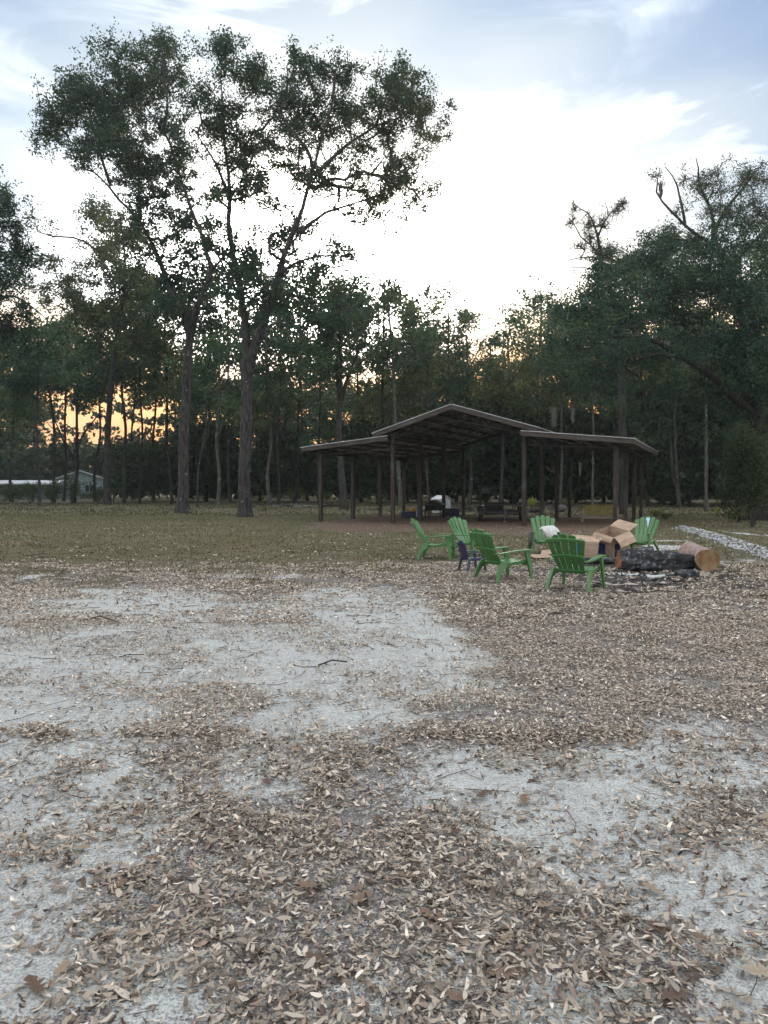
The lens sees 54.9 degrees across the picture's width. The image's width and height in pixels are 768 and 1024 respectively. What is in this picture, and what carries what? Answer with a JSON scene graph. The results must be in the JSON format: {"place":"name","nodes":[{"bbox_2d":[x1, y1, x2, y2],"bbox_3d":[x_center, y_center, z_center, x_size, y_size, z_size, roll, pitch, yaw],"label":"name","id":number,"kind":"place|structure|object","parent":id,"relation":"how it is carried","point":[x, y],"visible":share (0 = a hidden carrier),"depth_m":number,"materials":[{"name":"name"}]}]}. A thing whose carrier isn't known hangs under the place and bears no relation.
{"place":"outdoors","nodes":[
{"label":"outdoors","id":0,"kind":"place"},
{"bbox_2d":[1,585,764,1023],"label":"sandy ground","id":1,"kind":"structure","parent":0,"point":[481,715],"depth_m":5.14,"materials":[{"name":"grey sand"}]},
{"bbox_2d":[0,492,767,1023],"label":"ground","id":2,"kind":"structure","parent":0,"point":[170,1004],"depth_m":4.21,"materials":[{"name":"grey sand"}]},
{"bbox_2d":[0,339,21,403],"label":"forest tree","id":3,"kind":"object","parent":2,"relation":"on","point":[4,393],"visible":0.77,"depth_m":68.70,"materials":[{"name":"green plant"}]},
{"bbox_2d":[0,482,24,503],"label":"bush","id":4,"kind":"object","parent":2,"relation":"on","point":[13,491],"visible":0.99,"depth_m":78.18,"materials":[{"name":"green plant"}]},
{"bbox_2d":[0,337,52,473],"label":"forest tree","id":5,"kind":"object","parent":2,"relation":"on","point":[8,405],"visible":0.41,"depth_m":81.93,"materials":[{"name":"green plant"}]},
{"bbox_2d":[0,164,57,370],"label":"oak tree","id":6,"kind":"object","parent":2,"relation":"on","point":[19,251],"visible":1,"depth_m":54.38,"materials":[{"name":"green plant"}]},
{"bbox_2d":[17,481,46,503],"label":"bush","id":7,"kind":"object","parent":2,"relation":"on","point":[34,489],"visible":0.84,"depth_m":79.73,"materials":[{"name":"green plant"}]},
{"bbox_2d":[0,480,69,499],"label":"long shed","id":8,"kind":"structure","parent":2,"relation":"on","point":[23,482],"depth_m":108.19,"materials":[{"name":"grey metal"}]},
{"bbox_2d":[0,344,70,501],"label":"forest tree","id":9,"kind":"object","parent":2,"relation":"on","point":[11,448],"visible":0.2,"depth_m":91.78,"materials":[{"name":"green plant"}]},
{"bbox_2d":[0,313,88,505],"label":"forest tree","id":10,"kind":"object","parent":2,"relation":"on","point":[29,361],"visible":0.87,"depth_m":70.80,"materials":[{"name":"green plant"}]},
{"bbox_2d":[0,329,92,501],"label":"forest tree","id":11,"kind":"object","parent":2,"relation":"on","point":[61,391],"visible":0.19,"depth_m":87.52,"materials":[{"name":"green plant"}]},
{"bbox_2d":[43,478,64,503],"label":"bush","id":12,"kind":"object","parent":2,"relation":"on","point":[52,492],"visible":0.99,"depth_m":79.55,"materials":[{"name":"green plant"}]},
{"bbox_2d":[34,306,105,500],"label":"forest tree","id":13,"kind":"object","parent":2,"relation":"on","point":[65,405],"visible":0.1,"depth_m":96.70,"materials":[{"name":"green plant"}]},
{"bbox_2d":[59,469,84,503],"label":"bush","id":14,"kind":"object","parent":2,"relation":"on","point":[73,485],"visible":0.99,"depth_m":80.28,"materials":[{"name":"green plant"}]},
{"bbox_2d":[55,470,102,498],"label":"white house","id":15,"kind":"structure","parent":2,"relation":"on","point":[85,476],"depth_m":118.13,"materials":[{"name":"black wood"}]},
{"bbox_2d":[34,338,125,502],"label":"forest tree","id":16,"kind":"object","parent":2,"relation":"on","point":[89,391],"visible":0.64,"depth_m":82.48,"materials":[{"name":"green plant"}]},
{"bbox_2d":[83,478,114,502],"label":"bush","id":17,"kind":"object","parent":2,"relation":"on","point":[99,494],"visible":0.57,"depth_m":81.80,"materials":[{"name":"green plant"}]},
{"bbox_2d":[47,297,152,500],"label":"forest tree","id":18,"kind":"object","parent":2,"relation":"on","point":[100,427],"visible":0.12,"depth_m":95.30,"materials":[{"name":"green plant"}]},
{"bbox_2d":[60,293,145,502],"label":"forest tree","id":19,"kind":"object","parent":2,"relation":"on","point":[92,345],"visible":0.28,"depth_m":84.88,"materials":[{"name":"green plant"}]},
{"bbox_2d":[22,190,188,503],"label":"oak tree","id":20,"kind":"object","parent":2,"relation":"on","point":[125,282],"visible":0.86,"depth_m":75.90,"materials":[{"name":"green plant"}]},
{"bbox_2d":[20,17,242,512],"bbox_3d":[-16.525,-16.664,49.732,14.892,33.720,11.922,0,2,0],"label":"oak tree","id":21,"kind":"object","parent":2,"relation":"on","point":[108,129],"visible":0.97,"depth_m":48.58,"materials":[{"name":"green plant"}]},
{"bbox_2d":[79,329,183,503],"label":"forest tree","id":22,"kind":"object","parent":2,"relation":"on","point":[122,371],"visible":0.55,"depth_m":79.51,"materials":[{"name":"green plant"}]},
{"bbox_2d":[95,266,198,499],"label":"forest tree","id":23,"kind":"object","parent":2,"relation":"on","point":[129,399],"visible":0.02,"depth_m":104.52,"materials":[{"name":"green plant"}]},
{"bbox_2d":[106,271,201,503],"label":"forest tree","id":24,"kind":"object","parent":2,"relation":"on","point":[157,331],"visible":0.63,"depth_m":76.39,"materials":[{"name":"green plant"}]},
{"bbox_2d":[106,271,209,501],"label":"forest tree","id":25,"kind":"object","parent":2,"relation":"on","point":[153,451],"visible":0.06,"depth_m":89.58,"materials":[{"name":"green plant"}]},
{"bbox_2d":[141,259,252,501],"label":"forest tree","id":26,"kind":"object","parent":2,"relation":"on","point":[198,422],"visible":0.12,"depth_m":90.82,"materials":[{"name":"green plant"}]},
{"bbox_2d":[161,328,255,506],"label":"forest tree","id":27,"kind":"object","parent":2,"relation":"on","point":[211,346],"visible":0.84,"depth_m":65.57,"materials":[{"name":"green plant"}]},
{"bbox_2d":[162,316,275,504],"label":"forest tree","id":28,"kind":"object","parent":2,"relation":"on","point":[195,398],"visible":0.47,"depth_m":73.74,"materials":[{"name":"green plant"}]},
{"bbox_2d":[191,258,296,502],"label":"forest tree","id":29,"kind":"object","parent":2,"relation":"on","point":[234,316],"visible":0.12,"depth_m":83.44,"materials":[{"name":"green plant"}]},
{"bbox_2d":[211,233,310,500],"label":"forest tree","id":30,"kind":"object","parent":2,"relation":"on","point":[255,422],"visible":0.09,"depth_m":95.57,"materials":[{"name":"green plant"}]},
{"bbox_2d":[222,298,300,503],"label":"forest tree","id":31,"kind":"object","parent":2,"relation":"on","point":[260,397],"visible":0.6,"depth_m":75.14,"materials":[{"name":"green plant"}]},
{"bbox_2d":[235,274,314,502],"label":"forest tree","id":32,"kind":"object","parent":2,"relation":"on","point":[283,326],"visible":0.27,"depth_m":79.60,"materials":[{"name":"green plant"}]},
{"bbox_2d":[235,501,332,506],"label":"brush pile","id":33,"kind":"object","parent":2,"relation":"on","point":[284,505],"visible":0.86,"depth_m":69.38,"materials":[{"name":"brown plant"}]},
{"bbox_2d":[284,486,307,499],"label":"bush","id":34,"kind":"object","parent":2,"relation":"on","point":[289,493],"visible":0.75,"depth_m":86.90,"materials":[{"name":"green plant"}]},
{"bbox_2d":[257,255,346,502],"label":"forest tree","id":35,"kind":"object","parent":2,"relation":"on","point":[274,426],"visible":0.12,"depth_m":85.68,"materials":[{"name":"green plant"}]},
{"bbox_2d":[254,275,351,500],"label":"forest tree","id":36,"kind":"object","parent":2,"relation":"on","point":[301,414],"visible":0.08,"depth_m":97.57,"materials":[{"name":"green plant"}]},
{"bbox_2d":[162,24,458,516],"bbox_3d":[-3.878,-12.915,41.302,15.902,26.805,9.209,0,2,0],"label":"oak tree","id":37,"kind":"object","parent":2,"relation":"on","point":[351,112],"visible":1,"depth_m":40.50,"materials":[{"name":"green plant"}]},
{"bbox_2d":[263,272,371,504],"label":"forest tree","id":38,"kind":"object","parent":2,"relation":"on","point":[328,404],"visible":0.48,"depth_m":73.94,"materials":[{"name":"green plant"}]},
{"bbox_2d":[288,283,396,501],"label":"forest tree","id":39,"kind":"object","parent":2,"relation":"on","point":[355,398],"visible":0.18,"depth_m":87.52,"materials":[{"name":"green plant"}]},
{"bbox_2d":[332,498,361,509],"bbox_3d":[-2.747,-0.565,55.917,2.286,0.951,1.953,0,2,0],"label":"bush","id":40,"kind":"object","parent":2,"relation":"on","point":[348,505],"visible":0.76,"depth_m":55.70,"materials":[{"name":"green plant"}]},
{"bbox_2d":[281,260,412,508],"bbox_3d":[-2.967,-10.798,59.472,10.651,21.382,9.206,0,2,0],"label":"forest tree","id":41,"kind":"object","parent":2,"relation":"on","point":[319,317],"visible":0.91,"depth_m":58.51,"materials":[{"name":"green plant"}]},
{"bbox_2d":[0,502,735,515],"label":"grass","id":42,"kind":"structure","parent":2,"relation":"on","point":[292,507],"depth_m":59.25,"materials":[{"name":"green plant"}]},
{"bbox_2d":[0,342,739,499],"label":"wood","id":43,"kind":"object","parent":2,"relation":"on","point":[25,466],"visible":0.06,"depth_m":128.74,"materials":[{"name":"green plant"}]},
{"bbox_2d":[308,284,449,503],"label":"forest tree","id":44,"kind":"object","parent":2,"relation":"on","point":[365,403],"visible":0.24,"depth_m":77.64,"materials":[{"name":"green plant"}]},
{"bbox_2d":[0,521,767,1023],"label":"leaf litter","id":45,"kind":"object","parent":2,"relation":"on","point":[114,947],"visible":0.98,"depth_m":3.81,"materials":[{"name":"brown plant"}]},
{"bbox_2d":[214,939,248,965],"bbox_3d":[-0.537,1.501,2.544,0.017,0.042,0.239,-2,2,-42],"label":"fallen stick","id":46,"kind":"object","parent":45,"relation":"on","point":[235,952],"visible":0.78,"depth_m":2.51,"materials":[{"name":"brown wood"}]},
{"bbox_2d":[0,384,767,506],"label":"understory","id":47,"kind":"object","parent":2,"relation":"on","point":[690,456],"visible":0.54,"depth_m":84.42,"materials":[{"name":"green plant"}]},
{"bbox_2d":[0,513,767,619],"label":"grass","id":48,"kind":"structure","parent":2,"relation":"on","point":[169,518],"depth_m":24.32,"materials":[{"name":"green plant"}]},
{"bbox_2d":[0,542,767,1023],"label":"twig litter","id":49,"kind":"object","parent":2,"relation":"on","point":[368,676],"visible":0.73,"depth_m":7.65,"materials":[{"name":"brown plant"}]},
{"bbox_2d":[310,261,461,505],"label":"forest tree","id":50,"kind":"object","parent":2,"relation":"on","point":[390,352],"visible":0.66,"depth_m":67.09,"materials":[{"name":"green plant"}]},
{"bbox_2d":[401,511,416,517],"bbox_3d":[1.360,0.143,40.540,0.870,0.375,0.550,0,2,4],"label":"plastic tub","id":51,"kind":"object","parent":2,"relation":"on","point":[408,514],"visible":0.98,"depth_m":40.30,"materials":[{"name":"blue plastic"}]},
{"bbox_2d":[366,298,456,500],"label":"forest tree","id":52,"kind":"object","parent":2,"relation":"on","point":[407,498],"visible":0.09,"depth_m":96.70,"materials":[{"name":"green plant"}]},
{"bbox_2d":[351,306,478,502],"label":"forest tree","id":53,"kind":"object","parent":2,"relation":"on","point":[409,407],"visible":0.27,"depth_m":82.59,"materials":[{"name":"green plant"}]},
{"bbox_2d":[380,295,462,501],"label":"forest tree","id":54,"kind":"object","parent":2,"relation":"on","point":[428,384],"visible":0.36,"depth_m":77.25,"materials":[{"name":"green plant"}]},
{"bbox_2d":[410,518,455,560],"bbox_3d":[1.095,0.598,16.827,0.986,0.930,0.751,0,2,13],"label":"garden chair","id":55,"kind":"object","parent":2,"relation":"on","point":[448,544],"visible":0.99,"depth_m":16.72,"materials":[{"name":"green plastic"}]},
{"bbox_2d":[424,500,446,518],"bbox_3d":[2.726,-0.148,39.983,1.120,0.990,0.850,1,2,20],"label":"barbecue grill","id":56,"kind":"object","parent":2,"relation":"on","point":[436,505],"depth_m":39.67,"materials":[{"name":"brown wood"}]},
{"bbox_2d":[431,495,451,512],"bbox_3d":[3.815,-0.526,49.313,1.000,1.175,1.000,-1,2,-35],"label":"white shed","id":57,"kind":"structure","parent":2,"relation":"on","point":[439,498],"depth_m":49.07,"materials":[{"name":"white"}]},
{"bbox_2d":[446,508,459,515],"bbox_3d":[4.026,0.013,43.520,0.870,0.455,0.550,0,2,6],"label":"plastic tub","id":58,"kind":"object","parent":2,"relation":"on","point":[452,511],"visible":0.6,"depth_m":43.27,"materials":[{"name":"blue plastic"}]},
{"bbox_2d":[415,328,492,501],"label":"forest tree","id":59,"kind":"object","parent":2,"relation":"on","point":[439,406],"visible":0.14,"depth_m":91.75,"materials":[{"name":"green plant"}]},
{"bbox_2d":[399,294,513,476],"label":"forest tree","id":60,"kind":"object","parent":2,"relation":"on","point":[419,358],"visible":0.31,"depth_m":73.25,"materials":[{"name":"green plant"}]},
{"bbox_2d":[447,517,493,556],"bbox_3d":[2.003,0.589,17.481,0.751,0.930,0.986,-1,2,-39],"label":"garden chair","id":61,"kind":"object","parent":2,"relation":"on","point":[462,534],"visible":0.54,"depth_m":17.66,"materials":[{"name":"green plastic"}]},
{"bbox_2d":[456,540,486,572],"bbox_3d":[1.672,0.847,14.211,0.486,0.624,0.404,-1,2,-24],"label":"child chair","id":62,"kind":"object","parent":2,"relation":"on","point":[463,550],"visible":0.81,"depth_m":14.13,"materials":[{"name":"purple plastic"}]},
{"bbox_2d":[438,310,514,504],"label":"forest tree","id":63,"kind":"object","parent":2,"relation":"on","point":[464,385],"visible":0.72,"depth_m":71.35,"materials":[{"name":"green plant"}]},
{"bbox_2d":[300,404,658,525],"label":"open pavilion","id":64,"kind":"structure","parent":2,"relation":"on","point":[386,443],"depth_m":36.72,"materials":[{"name":"wood"}]},
{"bbox_2d":[437,328,541,502],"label":"forest tree","id":65,"kind":"object","parent":2,"relation":"on","point":[490,348],"visible":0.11,"depth_m":83.47,"materials":[{"name":"green plant"}]},
{"bbox_2d":[477,486,521,521],"bbox_3d":[5.920,-0.443,37.472,2.330,1.755,4.568,0,2,3],"label":"utility trailer","id":66,"kind":"object","parent":2,"relation":"on","point":[494,508],"visible":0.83,"depth_m":37.16,"materials":[{"name":"black metal"}]},
{"bbox_2d":[461,308,537,493],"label":"forest tree","id":67,"kind":"object","parent":2,"relation":"on","point":[507,339],"visible":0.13,"depth_m":85.10,"materials":[{"name":"green plant"}]},
{"bbox_2d":[469,528,532,583],"bbox_3d":[1.996,0.729,12.916,0.986,0.930,0.751,-1,2,-28],"label":"garden chair","id":68,"kind":"object","parent":2,"relation":"on","point":[484,543],"visible":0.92,"depth_m":12.78,"materials":[{"name":"green plastic"}]},
{"bbox_2d":[448,346,555,501],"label":"forest tree","id":69,"kind":"object","parent":2,"relation":"on","point":[492,389],"visible":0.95,"depth_m":70.28,"materials":[{"name":"green plant"}]},
{"bbox_2d":[496,290,576,500],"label":"forest tree","id":70,"kind":"object","parent":2,"relation":"on","point":[540,315],"visible":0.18,"depth_m":95.87,"materials":[{"name":"green plant"}]},
{"bbox_2d":[499,315,585,502],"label":"forest tree","id":71,"kind":"object","parent":2,"relation":"on","point":[544,409],"visible":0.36,"depth_m":76.48,"materials":[{"name":"green plant"}]},
{"bbox_2d":[485,275,605,504],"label":"forest tree","id":72,"kind":"object","parent":2,"relation":"on","point":[542,354],"visible":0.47,"depth_m":67.99,"materials":[{"name":"green plant"}]},
{"bbox_2d":[530,515,561,553],"bbox_3d":[3.984,0.554,18.364,0.751,0.930,0.986,0,2,6],"label":"garden chair","id":73,"kind":"object","parent":2,"relation":"on","point":[542,518],"visible":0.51,"depth_m":18.66,"materials":[{"name":"green plastic"}]},
{"bbox_2d":[539,525,560,537],"bbox_3d":[4.094,0.511,18.090,0.535,0.366,0.538,0,2,-15],"label":"white sack","id":74,"kind":"object","parent":73,"relation":"on","point":[550,530],"visible":0.85,"depth_m":17.94,"materials":[{"name":"fabric"}]},
{"bbox_2d":[520,288,612,502],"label":"forest tree","id":75,"kind":"object","parent":2,"relation":"on","point":[548,315],"visible":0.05,"depth_m":83.43,"materials":[{"name":"green plant"}]},
{"bbox_2d":[545,533,605,591],"bbox_3d":[2.988,0.775,11.641,0.751,0.930,0.986,1,2,34],"label":"garden chair","id":76,"kind":"object","parent":2,"relation":"on","point":[560,557],"visible":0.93,"depth_m":11.42,"materials":[{"name":"green plastic"}]},
{"bbox_2d":[572,534,601,557],"bbox_3d":[4.649,0.818,17.053,0.640,0.523,0.552,5,3,8],"label":"carton","id":77,"kind":"object","parent":2,"relation":"on","point":[591,545],"visible":0.5,"depth_m":16.78,"materials":[{"name":"cardboard"}]},
{"bbox_2d":[541,291,638,504],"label":"forest tree","id":78,"kind":"object","parent":2,"relation":"on","point":[596,356],"visible":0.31,"depth_m":65.21,"materials":[{"name":"green plant"}]},
{"bbox_2d":[566,557,616,564],"bbox_3d":[4.401,1.030,15.659,1.322,0.175,0.160,0,2,8],"label":"charred log","id":79,"kind":"object","parent":2,"relation":"on","point":[609,560],"visible":0.3,"depth_m":15.59,"materials":[{"name":"brown wood"}]},
{"bbox_2d":[531,297,652,501],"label":"forest tree","id":80,"kind":"object","parent":2,"relation":"on","point":[604,498],"visible":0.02,"depth_m":89.74,"materials":[{"name":"green plant"}]},
{"bbox_2d":[581,505,612,521],"bbox_3d":[10.330,0.058,35.500,1.670,0.826,0.760,0,2,8],"label":"porch glider","id":81,"kind":"object","parent":2,"relation":"on","point":[596,510],"visible":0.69,"depth_m":35.22,"materials":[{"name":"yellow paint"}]},
{"bbox_2d":[563,191,631,513],"bbox_3d":[13.110,-9.762,45.730,4.377,20.227,2.430,-1,2,-27],"label":"dead snag","id":82,"kind":"object","parent":2,"relation":"on","point":[591,236],"visible":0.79,"depth_m":45.52,"materials":[{"name":"wood"}]},
{"bbox_2d":[555,300,659,504],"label":"forest tree","id":83,"kind":"object","parent":2,"relation":"on","point":[631,375],"visible":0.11,"depth_m":71.71,"materials":[{"name":"green plant"}]},
{"bbox_2d":[592,519,637,556],"bbox_3d":[5.549,0.664,17.499,1.007,0.598,0.779,-17,22,-33],"label":"carton","id":84,"kind":"object","parent":2,"relation":"on","point":[616,536],"visible":0.79,"depth_m":17.37,"materials":[{"name":"cardboard"}]},
{"bbox_2d":[579,236,670,503],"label":"forest tree","id":85,"kind":"object","parent":2,"relation":"on","point":[629,498],"visible":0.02,"depth_m":79.15,"materials":[{"name":"green plant"}]},
{"bbox_2d":[583,247,682,506],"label":"forest tree","id":86,"kind":"object","parent":2,"relation":"on","point":[607,392],"visible":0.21,"depth_m":65.77,"materials":[{"name":"green plant"}]},
{"bbox_2d":[543,564,745,598],"bbox_3d":[4.596,1.168,13.237,3.598,0.088,5.745,1,2,23],"label":"pit debris","id":87,"kind":"object","parent":2,"relation":"on","point":[661,583],"visible":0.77,"depth_m":12.99,"materials":[{"name":"charred wood"},{"name":"ash"}]},
{"bbox_2d":[630,516,659,550],"bbox_3d":[6.314,0.580,18.119,0.751,0.930,0.986,1,2,38],"label":"garden chair","id":88,"kind":"object","parent":2,"relation":"on","point":[648,538],"visible":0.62,"depth_m":18.30,"materials":[{"name":"green plastic"}]},
{"bbox_2d":[538,202,767,520],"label":"live oak","id":89,"kind":"object","parent":2,"relation":"on","point":[739,296],"visible":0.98,"depth_m":36.73,"materials":[{"name":"green plant"}]},
{"bbox_2d":[615,548,694,571],"bbox_3d":[5.343,0.948,14.535,1.502,0.488,0.486,0,2,0],"label":"charred log","id":90,"kind":"object","parent":2,"relation":"on","point":[637,559],"visible":0.95,"depth_m":14.39,"materials":[{"name":"black wood"}]},
{"bbox_2d":[617,228,703,501],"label":"forest tree","id":91,"kind":"object","parent":2,"relation":"on","point":[649,300],"visible":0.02,"depth_m":86.35,"materials":[{"name":"green plant"}]},
{"bbox_2d":[635,304,718,507],"bbox_3d":[24.360,-8.697,60.986,7.422,17.119,7.283,0,2,14],"label":"forest tree","id":92,"kind":"object","parent":2,"relation":"on","point":[676,480],"visible":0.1,"depth_m":61.78,"materials":[{"name":"green plant"}]},
{"bbox_2d":[597,152,767,508],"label":"bare topped tree","id":93,"kind":"object","parent":2,"relation":"on","point":[745,178],"visible":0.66,"depth_m":41.89,"materials":[{"name":"green plant"}]},
{"bbox_2d":[674,569,699,577],"bbox_3d":[5.499,1.121,13.425,0.419,0.179,0.172,2,3,45],"label":"burnt chunk","id":94,"kind":"object","parent":2,"relation":"on","point":[684,573],"visible":0.86,"depth_m":13.38,"materials":[{"name":"grey wood"}]},
{"bbox_2d":[649,237,732,503],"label":"forest tree","id":95,"kind":"object","parent":2,"relation":"on","point":[685,303],"visible":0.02,"depth_m":79.09,"materials":[{"name":"green plant"}]},
{"bbox_2d":[678,541,719,571],"bbox_3d":[6.452,0.899,15.204,0.456,0.463,2.016,0,2,12],"label":"cut log","id":96,"kind":"object","parent":2,"relation":"on","point":[706,559],"visible":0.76,"depth_m":14.25,"materials":[{"name":"beige wood"}]},
{"bbox_2d":[649,294,767,510],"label":"forest tree","id":97,"kind":"object","parent":2,"relation":"on","point":[706,505],"visible":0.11,"depth_m":54.76,"materials":[{"name":"green plant"}]},
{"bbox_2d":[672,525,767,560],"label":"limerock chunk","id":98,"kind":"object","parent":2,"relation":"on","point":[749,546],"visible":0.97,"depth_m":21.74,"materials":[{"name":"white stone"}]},
{"bbox_2d":[681,237,767,505],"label":"forest tree","id":99,"kind":"object","parent":2,"relation":"on","point":[748,255],"visible":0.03,"depth_m":69.84,"materials":[{"name":"green plant"}]},
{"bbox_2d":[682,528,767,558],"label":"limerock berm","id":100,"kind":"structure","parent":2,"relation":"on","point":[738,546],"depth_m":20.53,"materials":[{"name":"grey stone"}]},
{"bbox_2d":[699,243,767,403],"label":"forest tree","id":101,"kind":"object","parent":2,"relation":"on","point":[766,310],"visible":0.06,"depth_m":63.11,"materials":[{"name":"green plant"}]},
{"bbox_2d":[726,506,749,522],"bbox_3d":[17.089,0.086,35.726,1.294,0.913,0.998,-2,2,-42],"label":"bush","id":102,"kind":"object","parent":2,"relation":"on","point":[738,516],"visible":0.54,"depth_m":35.60,"materials":[{"name":"green plant"}]},
{"bbox_2d":[715,423,767,527],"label":"bush","id":103,"kind":"object","parent":2,"relation":"on","point":[749,467],"visible":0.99,"depth_m":30.67,"materials":[{"name":"green plant"}]},
{"bbox_2d":[736,404,767,524],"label":"bush","id":104,"kind":"object","parent":2,"relation":"on","point":[761,431],"visible":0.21,"depth_m":33.63,"materials":[{"name":"green plant"}]},
{"bbox_2d":[0,0,767,484],"label":"sky","id":105,"kind":"structure","parent":0,"point":[558,102],"materials":[{"name":"white"}]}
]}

